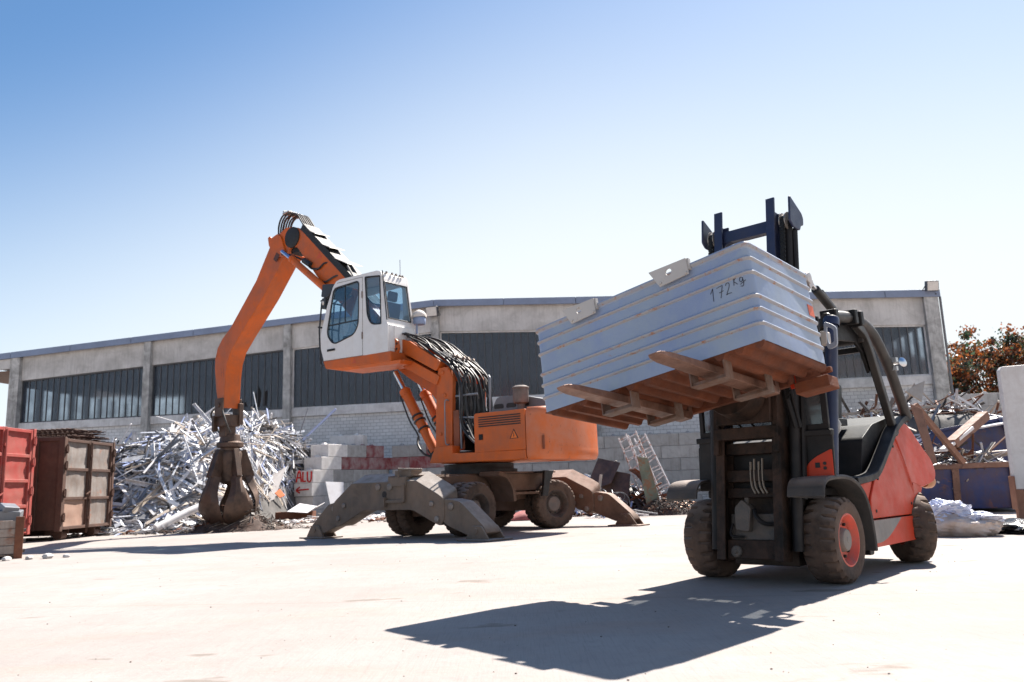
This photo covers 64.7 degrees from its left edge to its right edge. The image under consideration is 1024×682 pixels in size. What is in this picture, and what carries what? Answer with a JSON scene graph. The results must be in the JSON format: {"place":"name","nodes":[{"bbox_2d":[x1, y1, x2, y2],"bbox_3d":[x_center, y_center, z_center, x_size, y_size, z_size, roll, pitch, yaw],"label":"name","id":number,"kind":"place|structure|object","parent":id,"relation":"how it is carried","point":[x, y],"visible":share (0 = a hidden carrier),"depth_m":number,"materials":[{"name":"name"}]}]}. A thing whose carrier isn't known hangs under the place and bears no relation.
{"place":"outdoors","nodes":[
{"label":"outdoors","id":0,"kind":"place"},
{"bbox_2d":[0,289,953,499],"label":"warehouse","id":1,"kind":"structure","parent":0,"point":[114,388],"depth_m":46.83,"materials":[{"name":"concrete"}]},
{"bbox_2d":[20,367,142,422],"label":"window","id":2,"kind":"structure","parent":1,"relation":"in","point":[112,393],"depth_m":49.29,"materials":[{"name":"grey glass"}]},
{"bbox_2d":[151,350,282,415],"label":"window","id":3,"kind":"structure","parent":1,"relation":"in","point":[177,386],"depth_m":48.08,"materials":[{"name":"grey glass"}]},
{"bbox_2d":[292,332,430,408],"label":"window","id":4,"kind":"structure","parent":1,"relation":"in","point":[314,385],"depth_m":46.81,"materials":[{"name":"grey glass"}]},
{"bbox_2d":[425,306,439,316],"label":"floodlight","id":5,"kind":"object","parent":1,"relation":"attached to","point":[432,311],"visible":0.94,"depth_m":45.82,"materials":[{"name":"white glass"}]},
{"bbox_2d":[440,330,543,397],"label":"window","id":6,"kind":"structure","parent":1,"relation":"in","point":[511,359],"depth_m":45.54,"materials":[{"name":"grey glass"}]},
{"bbox_2d":[823,325,930,379],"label":"window","id":7,"kind":"structure","parent":1,"relation":"in","point":[908,342],"depth_m":42.33,"materials":[{"name":"grey glass"}]},
{"bbox_2d":[922,280,938,290],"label":"floodlight","id":8,"kind":"object","parent":1,"relation":"attached to","point":[931,286],"visible":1,"depth_m":41.77,"materials":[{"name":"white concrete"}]},
{"bbox_2d":[0,509,1023,681],"bbox_3d":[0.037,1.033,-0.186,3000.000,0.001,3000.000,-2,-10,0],"label":"ground","id":9,"kind":"structure","parent":0,"point":[433,589],"depth_m":6.97,"materials":[{"name":"concrete"}]},
{"bbox_2d":[1,556,11,560],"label":"stone","id":10,"kind":"object","parent":9,"relation":"on","point":[7,558],"visible":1,"depth_m":15.56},
{"bbox_2d":[0,516,25,558],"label":"wooden crate","id":11,"kind":"object","parent":9,"relation":"on","point":[12,539],"visible":1,"depth_m":16.17,"materials":[{"name":"wood"}]},
{"bbox_2d":[0,503,23,520],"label":"scrap bundle","id":12,"kind":"object","parent":11,"relation":"on","point":[10,511],"visible":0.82,"depth_m":16.51,"materials":[{"name":"grey metal"}]},
{"bbox_2d":[0,426,36,534],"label":"roll off container","id":13,"kind":"object","parent":9,"relation":"on","point":[17,455],"visible":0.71,"depth_m":22.17,"materials":[{"name":"metal"}]},
{"bbox_2d":[0,426,5,493],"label":"door","id":14,"kind":"structure","parent":13,"relation":"in","point":[2,428],"depth_m":21.36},
{"bbox_2d":[0,427,36,532],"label":"door","id":15,"kind":"structure","parent":13,"relation":"in","point":[19,461],"depth_m":22.21,"materials":[{"name":"metal"}]},
{"bbox_2d":[25,555,32,559],"bbox_3d":[-9.403,4.218,15.762,0.143,0.076,0.130,-6,-11,19],"label":"stone","id":16,"kind":"object","parent":9,"relation":"on","point":[29,557],"visible":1,"depth_m":15.71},
{"bbox_2d":[42,553,53,558],"bbox_3d":[-9.092,4.212,15.865,0.205,0.102,0.198,7,-14,-41],"label":"stone","id":17,"kind":"object","parent":9,"relation":"on","point":[47,556],"visible":1,"depth_m":15.80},
{"bbox_2d":[23,437,115,539],"bbox_3d":[-15.769,4.626,24.885,5.620,2.970,3.190,-2,-10,-1],"label":"roll off container","id":18,"kind":"object","parent":9,"relation":"on","point":[73,481],"visible":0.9,"depth_m":24.07,"materials":[{"name":"metal"}]},
{"bbox_2d":[36,428,109,442],"bbox_3d":[-18.328,5.417,31.162,5.070,3.827,2.300,-3,-10,6],"label":"bundle","id":19,"kind":"object","parent":18,"relation":"in","point":[78,434],"visible":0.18,"depth_m":30.65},
{"bbox_2d":[61,438,90,529],"bbox_3d":[-13.048,4.268,24.215,0.190,2.640,1.535,-2,-10,-1],"label":"door","id":20,"kind":"structure","parent":18,"relation":"in","point":[77,465],"depth_m":24.34,"materials":[{"name":"metal"}]},
{"bbox_2d":[86,441,115,527],"bbox_3d":[-13.073,4.544,25.734,0.190,2.640,1.535,-2,-10,-1],"label":"door","id":21,"kind":"structure","parent":18,"relation":"in","point":[102,467],"depth_m":25.87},
{"bbox_2d":[79,392,319,535],"bbox_3d":[-13.253,5.402,34.292,13.880,7.026,18.759,-2,-10,0],"label":"scrap heap","id":22,"kind":"object","parent":9,"relation":"on","point":[160,476],"visible":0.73,"depth_m":29.35,"materials":[{"name":"metal"}]},
{"bbox_2d":[153,503,198,531],"bbox_3d":[-10.760,5.696,26.585,0.280,1.032,2.095,-10,-13,36],"label":"metal pipe","id":23,"kind":"object","parent":22,"relation":"on","point":[178,516],"visible":0.65,"depth_m":26.24,"materials":[{"name":"metal"}]},
{"bbox_2d":[189,415,201,421],"bbox_3d":[-14.071,3.809,35.987,0.882,1.000,0.439,-2,-10,0],"label":"scrap metal","id":24,"kind":"object","parent":22,"relation":"on","point":[194,417],"visible":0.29,"depth_m":35.96,"materials":[{"name":"silver metal"}]},
{"bbox_2d":[267,467,285,501],"bbox_3d":[-10.884,6.311,34.439,2.954,1.915,1.189,5,-13,-35],"label":"sheet metal","id":25,"kind":"object","parent":22,"relation":"on","point":[277,478],"visible":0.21,"depth_m":34.95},
{"bbox_2d":[275,489,284,497],"bbox_3d":[-9.480,6.225,33.031,0.344,0.381,0.254,-6,-11,21],"label":"plastic piece","id":26,"kind":"object","parent":22,"relation":"on","point":[279,493],"visible":1,"depth_m":33.02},
{"bbox_2d":[299,408,307,433],"bbox_3d":[-9.894,3.797,38.451,0.410,1.212,0.080,1,-11,-16],"label":"metal channel","id":27,"kind":"object","parent":22,"relation":"on","point":[303,421],"visible":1,"depth_m":38.41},
{"bbox_2d":[287,502,324,512],"bbox_3d":[-8.347,6.795,32.901,1.334,0.398,0.839,-3,-10,7],"label":"sheet metal","id":28,"kind":"object","parent":22,"relation":"on","point":[302,508],"visible":1,"depth_m":32.91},
{"bbox_2d":[302,408,336,440],"bbox_3d":[-9.187,3.979,38.617,1.616,1.518,0.120,-1,-10,-4],"label":"metal channel","id":29,"kind":"object","parent":22,"relation":"on","point":[321,422],"visible":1,"depth_m":38.57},
{"bbox_2d":[124,491,355,534],"bbox_3d":[-8.581,5.544,25.937,7.237,1.817,3.830,-2,-10,0],"label":"shred pile","id":30,"kind":"object","parent":9,"relation":"on","point":[253,521],"visible":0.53,"depth_m":25.22,"materials":[{"name":"beige metal"}]},
{"bbox_2d":[275,511,315,519],"bbox_3d":[-8.894,7.209,33.277,1.500,0.380,0.740,-2,-10,0],"label":"steel trough","id":31,"kind":"object","parent":9,"relation":"on","point":[287,515],"visible":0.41,"depth_m":32.92,"materials":[{"name":"metal"}]},
{"bbox_2d":[38,512,586,536],"bbox_3d":[-5.116,6.939,31.825,22.280,0.648,10.786,0,-10,-11],"label":"rubble","id":32,"kind":"object","parent":9,"relation":"on","point":[380,517],"visible":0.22,"depth_m":29.80,"materials":[{"name":"white metal"}]},
{"bbox_2d":[312,509,324,514],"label":"concrete block","id":33,"kind":"structure","parent":9,"relation":"on","point":[319,511],"depth_m":37.73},
{"bbox_2d":[295,496,329,509],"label":"concrete block","id":34,"kind":"structure","parent":33,"relation":"on","point":[314,500],"depth_m":37.81,"materials":[{"name":"concrete"}]},
{"bbox_2d":[294,483,327,496],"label":"concrete block","id":35,"kind":"structure","parent":34,"relation":"on","point":[309,489],"depth_m":37.80,"materials":[{"name":"concrete"}]},
{"bbox_2d":[296,468,333,483],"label":"concrete block","id":36,"kind":"structure","parent":35,"relation":"on","point":[309,475],"depth_m":38.03,"materials":[{"name":"concrete"}]},
{"bbox_2d":[304,455,340,469],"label":"concrete block","id":37,"kind":"structure","parent":36,"relation":"on","point":[317,462],"depth_m":38.61,"materials":[{"name":"concrete"}]},
{"bbox_2d":[311,443,347,456],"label":"concrete block","id":38,"kind":"structure","parent":37,"relation":"on","point":[330,450],"depth_m":39.09,"materials":[{"name":"concrete"}]},
{"bbox_2d":[325,482,343,503],"bbox_3d":[-8.041,7.283,37.292,0.801,1.624,1.286,3,-12,-28],"label":"panel","id":39,"kind":"object","parent":9,"relation":"on","point":[335,490],"visible":0.51,"depth_m":37.53,"materials":[{"name":"white metal"}]},
{"bbox_2d":[373,510,384,512],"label":"concrete block","id":40,"kind":"structure","parent":9,"relation":"on","point":[380,511],"depth_m":41.27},
{"bbox_2d":[198,210,649,541],"bbox_3d":[-4.154,0.352,22.901,14.409,9.840,5.965,-9,-12,34],"label":"material handler","id":41,"kind":"object","parent":9,"relation":"on","point":[480,488],"visible":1,"depth_m":20.52,"materials":[{"name":"metal"}]},
{"bbox_2d":[47,534,954,681],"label":"grit","id":42,"kind":"object","parent":9,"relation":"on","point":[515,625],"visible":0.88,"depth_m":6.17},
{"bbox_2d":[595,474,601,513],"bbox_3d":[2.807,4.965,26.218,0.386,1.265,0.070,6,-13,-38],"label":"metal bar","id":43,"kind":"object","parent":9,"relation":"on","point":[600,478],"visible":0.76,"depth_m":26.34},
{"bbox_2d":[596,489,630,516],"bbox_3d":[3.216,5.247,26.107,1.143,1.016,1.058,-2,-10,0],"label":"wire tangle","id":44,"kind":"object","parent":9,"relation":"on","point":[618,497],"visible":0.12,"depth_m":25.92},
{"bbox_2d":[589,468,641,515],"bbox_3d":[3.625,5.323,27.368,2.142,1.955,1.397,-2,-10,0],"label":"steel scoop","id":45,"kind":"object","parent":9,"relation":"on","point":[635,471],"visible":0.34,"depth_m":27.43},
{"bbox_2d":[572,461,699,518],"bbox_3d":[3.160,5.534,28.191,8.863,2.690,6.619,-2,-10,0],"label":"mixed scrap","id":46,"kind":"object","parent":9,"relation":"on","point":[637,500],"visible":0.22,"depth_m":27.47,"materials":[{"name":"metal"}]},
{"bbox_2d":[590,458,619,486],"bbox_3d":[3.121,4.648,28.051,1.114,1.211,0.701,-9,-13,35],"label":"sheet metal","id":47,"kind":"object","parent":46,"relation":"on","point":[607,469],"visible":0.76,"depth_m":28.11,"materials":[{"name":"metal"}]},
{"bbox_2d":[600,471,629,505],"bbox_3d":[3.466,5.049,27.802,1.219,1.209,0.643,-6,-11,20],"label":"sheet metal","id":48,"kind":"object","parent":46,"relation":"on","point":[620,482],"visible":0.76,"depth_m":27.70,"materials":[{"name":"metal"}]},
{"bbox_2d":[618,431,662,497],"bbox_3d":[4.566,4.631,28.363,1.600,2.980,0.740,-5,-11,16],"label":"metal rack","id":49,"kind":"object","parent":9,"relation":"on","point":[632,447],"visible":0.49,"depth_m":28.43,"materials":[{"name":"metal"}]},
{"bbox_2d":[632,509,657,514],"bbox_3d":[4.123,5.377,25.474,0.909,0.208,0.120,-6,-11,19],"label":"metal bar","id":50,"kind":"object","parent":9,"relation":"on","point":[645,512],"visible":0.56,"depth_m":25.40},
{"bbox_2d":[637,457,659,504],"bbox_3d":[4.550,4.743,26.602,0.747,1.901,0.159,-2,-10,0],"label":"sheet metal","id":51,"kind":"object","parent":9,"relation":"on","point":[649,487],"visible":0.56,"depth_m":26.61,"materials":[{"name":"metal"}]},
{"bbox_2d":[634,433,669,493],"bbox_3d":[5.215,4.754,29.000,1.840,2.917,0.738,-10,-13,39],"label":"metal rack","id":52,"kind":"object","parent":9,"relation":"on","point":[654,454],"visible":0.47,"depth_m":29.06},
{"bbox_2d":[636,496,695,515],"bbox_3d":[5.198,5.354,26.335,2.600,0.616,2.200,-2,-10,0],"label":"swarf pile","id":53,"kind":"object","parent":9,"relation":"on","point":[662,507],"visible":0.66,"depth_m":25.79,"materials":[{"name":"metal"}]},
{"bbox_2d":[688,495,702,501],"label":"concrete block","id":54,"kind":"structure","parent":9,"relation":"on","point":[699,497],"depth_m":39.42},
{"bbox_2d":[697,486,708,494],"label":"concrete block","id":55,"kind":"structure","parent":54,"relation":"on","point":[703,493],"depth_m":39.43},
{"bbox_2d":[662,470,699,482],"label":"concrete block","id":56,"kind":"structure","parent":55,"relation":"on","point":[676,476],"depth_m":39.73,"materials":[{"name":"concrete"}]},
{"bbox_2d":[680,457,698,469],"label":"concrete block","id":57,"kind":"structure","parent":56,"relation":"on","point":[690,463],"depth_m":39.76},
{"bbox_2d":[661,445,698,458],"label":"concrete block","id":58,"kind":"structure","parent":57,"relation":"on","point":[681,451],"depth_m":39.94,"materials":[{"name":"concrete"}]},
{"bbox_2d":[678,430,707,444],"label":"concrete block","id":59,"kind":"structure","parent":58,"relation":"on","point":[687,438],"depth_m":39.98,"materials":[{"name":"concrete"}]},
{"bbox_2d":[557,196,937,583],"bbox_3d":[2.870,0.526,8.819,2.105,3.993,6.056,-12,-14,43],"label":"forklift","id":60,"kind":"object","parent":9,"relation":"on","point":[816,484],"visible":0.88,"depth_m":8.38,"materials":[{"name":"metal"}]},
{"bbox_2d":[535,241,825,429],"bbox_3d":[1.542,0.114,7.804,2.464,1.151,1.264,-23,-27,40],"label":"tipping tub","id":61,"kind":"object","parent":60,"relation":"on","point":[744,308],"visible":0.96,"depth_m":7.27,"materials":[{"name":"blue paint"}]},
{"bbox_2d":[823,347,886,423],"bbox_3d":[3.877,0.680,10.045,1.350,1.015,0.590,-12,-14,43],"label":"rear window frame","id":62,"kind":"structure","parent":60,"relation":"in","point":[852,350],"depth_m":9.60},
{"bbox_2d":[842,383,1011,509],"bbox_3d":[12.891,3.649,24.483,9.500,5.035,9.351,-2,-10,0],"label":"scrap pile","id":63,"kind":"object","parent":9,"relation":"on","point":[950,415],"visible":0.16,"depth_m":24.21,"materials":[{"name":"metal"}]},
{"bbox_2d":[905,381,924,401],"bbox_3d":[11.054,1.382,22.121,0.686,0.598,0.248,4,-12,-32],"label":"sheet metal","id":64,"kind":"object","parent":63,"relation":"on","point":[916,391],"visible":1,"depth_m":22.07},
{"bbox_2d":[910,404,936,464],"bbox_3d":[9.494,2.151,18.653,0.249,1.444,0.443,-2,-10,0],"label":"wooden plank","id":65,"kind":"object","parent":63,"relation":"on","point":[918,414],"visible":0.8,"depth_m":18.66,"materials":[{"name":"wood"}]},
{"bbox_2d":[913,403,966,463],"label":"steel beam","id":66,"kind":"structure","parent":63,"relation":"on","point":[945,441],"depth_m":20.07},
{"bbox_2d":[939,426,973,451],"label":"steel beam","id":67,"kind":"structure","parent":63,"relation":"on","point":[943,448],"depth_m":20.43,"materials":[{"name":"white metal"}]},
{"bbox_2d":[948,411,989,447],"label":"steel beam","id":68,"kind":"structure","parent":63,"relation":"on","point":[977,421],"depth_m":20.90,"materials":[{"name":"metal"}]},
{"bbox_2d":[918,417,1007,461],"bbox_3d":[13.277,3.617,23.785,3.245,2.488,2.582,-4,-10,12],"label":"tall skip","id":69,"kind":"object","parent":9,"relation":"on","point":[987,436],"visible":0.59,"depth_m":22.78,"materials":[{"name":"metal"}]},
{"bbox_2d":[979,416,1003,428],"bbox_3d":[13.629,2.344,23.265,0.708,0.442,1.648,-7,-11,24],"label":"sheet metal","id":70,"kind":"object","parent":69,"relation":"on","point":[992,424],"visible":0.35,"depth_m":22.59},
{"bbox_2d":[929,498,1005,536],"bbox_3d":[7.340,2.914,13.409,1.468,0.618,0.847,-8,-12,31],"label":"plastic bag","id":71,"kind":"object","parent":9,"relation":"on","point":[956,518],"visible":0.88,"depth_m":13.10,"materials":[{"name":"plastic"}]},
{"bbox_2d":[921,461,1023,508],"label":"blue skip","id":72,"kind":"object","parent":9,"relation":"on","point":[986,487],"visible":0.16,"depth_m":20.34,"materials":[{"name":"metal"}]},
{"bbox_2d":[947,322,1023,395],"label":"autumn tree","id":73,"kind":"object","parent":9,"relation":"on","point":[964,361],"visible":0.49,"depth_m":53.88,"materials":[{"name":"orange plant"}]},
{"bbox_2d":[997,365,1023,518],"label":"standing panel","id":74,"kind":"object","parent":9,"relation":"on","point":[1011,384],"visible":0.91,"depth_m":17.49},
{"bbox_2d":[999,518,1023,533],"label":"plastic film","id":75,"kind":"object","parent":9,"relation":"on","point":[1013,525],"visible":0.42,"depth_m":13.28,"materials":[{"name":"plastic"}]},
{"bbox_2d":[0,0,1023,425],"label":"sky","id":76,"kind":"structure","parent":0,"point":[152,152],"materials":[{"name":"blue"}]},
{"bbox_2d":[511,511,529,520],"bbox_3d":[0.402,5.548,25.823,1.500,0.293,1.000,-2,-10,0],"label":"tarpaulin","id":77,"kind":"object","parent":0,"point":[520,515],"visible":0.28,"depth_m":25.38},
{"bbox_3d":[23.885,3.917,37.995,1.828,0.602,0.620,-4,-10,9],"label":"concrete block","id":78,"kind":"object","parent":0,"visible":0},
{"bbox_2d":[979,405,1000,417],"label":"concrete block","id":79,"kind":"structure","parent":78,"relation":"on","point":[984,408],"depth_m":38.03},
{"bbox_3d":[21.160,3.489,38.511,1.828,0.602,0.620,-4,-10,9],"label":"concrete block","id":80,"kind":"object","parent":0,"visible":0},
{"bbox_2d":[952,391,997,406],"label":"concrete block","id":81,"kind":"structure","parent":80,"relation":"on","point":[989,399],"depth_m":38.16,"materials":[{"name":"concrete"}]},
{"bbox_3d":[-8.636,7.840,39.441,1.150,0.602,1.348,-8,-12,31],"label":"concrete block","id":82,"kind":"object","parent":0,"visible":0},
{"bbox_2d":[343,482,351,490],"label":"concrete block","id":83,"kind":"structure","parent":82,"relation":"on","point":[347,485],"depth_m":39.46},
{"bbox_2d":[333,470,352,481],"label":"concrete block","id":84,"kind":"structure","parent":83,"relation":"on","point":[342,475],"depth_m":39.33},
{"bbox_2d":[341,457,360,469],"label":"concrete block","id":85,"kind":"structure","parent":84,"relation":"on","point":[350,463],"depth_m":39.90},
{"bbox_2d":[341,443,365,456],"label":"concrete block","id":86,"kind":"object","parent":85,"relation":"on","point":[354,450],"depth_m":40.40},
{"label":"concrete block","id":87,"kind":"object","parent":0,"visible":0},
{"bbox_2d":[353,470,371,481],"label":"concrete block","id":88,"kind":"object","parent":87,"relation":"on","point":[358,474],"depth_m":40.34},
{"bbox_2d":[360,457,378,469],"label":"concrete block","id":89,"kind":"object","parent":88,"relation":"on","point":[369,463],"depth_m":41.06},
{"bbox_2d":[361,444,383,457],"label":"concrete block","id":90,"kind":"object","parent":89,"relation":"on","point":[372,451],"depth_m":41.52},
{"bbox_2d":[330,433,366,444],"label":"concrete block","id":91,"kind":"object","parent":90,"relation":"on","point":[357,439],"depth_m":42.11,"materials":[{"name":"concrete"}]},
{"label":"concrete block","id":92,"kind":"object","parent":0,"visible":0},
{"bbox_2d":[372,470,388,474],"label":"concrete block","id":93,"kind":"object","parent":92,"relation":"on","point":[380,472],"depth_m":41.66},
{"bbox_2d":[378,458,386,469],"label":"concrete block","id":94,"kind":"structure","parent":93,"relation":"on","point":[382,463],"depth_m":41.91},
{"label":"concrete block","id":95,"kind":"object","parent":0,"visible":0},
{"bbox_2d":[657,483,671,493],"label":"concrete block","id":96,"kind":"structure","parent":95,"relation":"on","point":[665,490],"depth_m":39.75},
{"bbox_2d":[625,471,662,483],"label":"concrete block","id":97,"kind":"structure","parent":96,"relation":"on","point":[655,473],"depth_m":39.96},
{"bbox_2d":[648,458,680,470],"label":"concrete block","id":98,"kind":"structure","parent":97,"relation":"on","point":[670,464],"depth_m":39.93,"materials":[{"name":"concrete"}]},
{"bbox_2d":[624,446,660,459],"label":"concrete block","id":99,"kind":"structure","parent":98,"relation":"on","point":[656,449],"depth_m":40.19,"materials":[{"name":"concrete"}]},
{"bbox_2d":[641,432,678,446],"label":"concrete block","id":100,"kind":"structure","parent":99,"relation":"on","point":[669,439],"depth_m":40.17,"materials":[{"name":"concrete"}]},
{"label":"concrete block","id":101,"kind":"object","parent":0,"visible":0},
{"bbox_2d":[392,468,426,472],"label":"concrete block","id":102,"kind":"object","parent":101,"relation":"on","point":[423,470],"depth_m":41.83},
{"bbox_2d":[387,457,409,469],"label":"concrete block","id":103,"kind":"object","parent":102,"relation":"on","point":[397,462],"depth_m":42.08,"materials":[{"name":"concrete"}]},
{"bbox_2d":[392,443,425,457],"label":"concrete block","id":104,"kind":"object","parent":103,"relation":"on","point":[401,450],"depth_m":42.12,"materials":[{"name":"concrete"}]},
{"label":"concrete block","id":105,"kind":"object","parent":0,"visible":0},
{"bbox_2d":[427,467,444,473],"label":"concrete block","id":106,"kind":"object","parent":105,"relation":"on","point":[435,470],"depth_m":41.70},
{"bbox_2d":[410,456,443,467],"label":"concrete block","id":107,"kind":"object","parent":106,"relation":"on","point":[420,462],"depth_m":41.88,"materials":[{"name":"concrete"}]},
{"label":"concrete block","id":108,"kind":"object","parent":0,"visible":0},
{"bbox_2d":[514,464,532,470],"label":"concrete block","id":109,"kind":"object","parent":108,"relation":"on","point":[524,467],"depth_m":41.02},
{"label":"concrete block","id":110,"kind":"object","parent":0,"visible":0},
{"bbox_2d":[532,462,568,470],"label":"concrete block","id":111,"kind":"structure","parent":110,"relation":"on","point":[550,466],"depth_m":40.81,"materials":[{"name":"concrete"}]},
{"bbox_2d":[515,461,550,463],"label":"concrete block","id":112,"kind":"structure","parent":111,"relation":"on","point":[533,462],"depth_m":41.00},
{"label":"concrete block","id":113,"kind":"object","parent":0,"visible":0},
{"bbox_2d":[569,461,596,473],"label":"concrete block","id":114,"kind":"structure","parent":113,"relation":"on","point":[584,467],"depth_m":40.54,"materials":[{"name":"concrete"}]},
{"bbox_2d":[551,460,587,462],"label":"concrete block","id":115,"kind":"structure","parent":114,"relation":"on","point":[569,461],"depth_m":40.71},
{"bbox_2d":[597,436,604,448],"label":"concrete block","id":116,"kind":"structure","parent":115,"relation":"on","point":[600,439],"depth_m":40.62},
{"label":"concrete block","id":117,"kind":"object","parent":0,"visible":0},
{"bbox_2d":[614,460,639,472],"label":"concrete block","id":118,"kind":"structure","parent":117,"relation":"on","point":[623,467],"depth_m":40.23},
{"bbox_2d":[587,448,623,461],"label":"concrete block","id":119,"kind":"structure","parent":118,"relation":"on","point":[612,454],"depth_m":40.45,"materials":[{"name":"concrete"}]},
{"bbox_2d":[604,433,640,448],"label":"concrete block","id":120,"kind":"structure","parent":119,"relation":"on","point":[612,441],"depth_m":40.50,"materials":[{"name":"concrete"}]}
]}

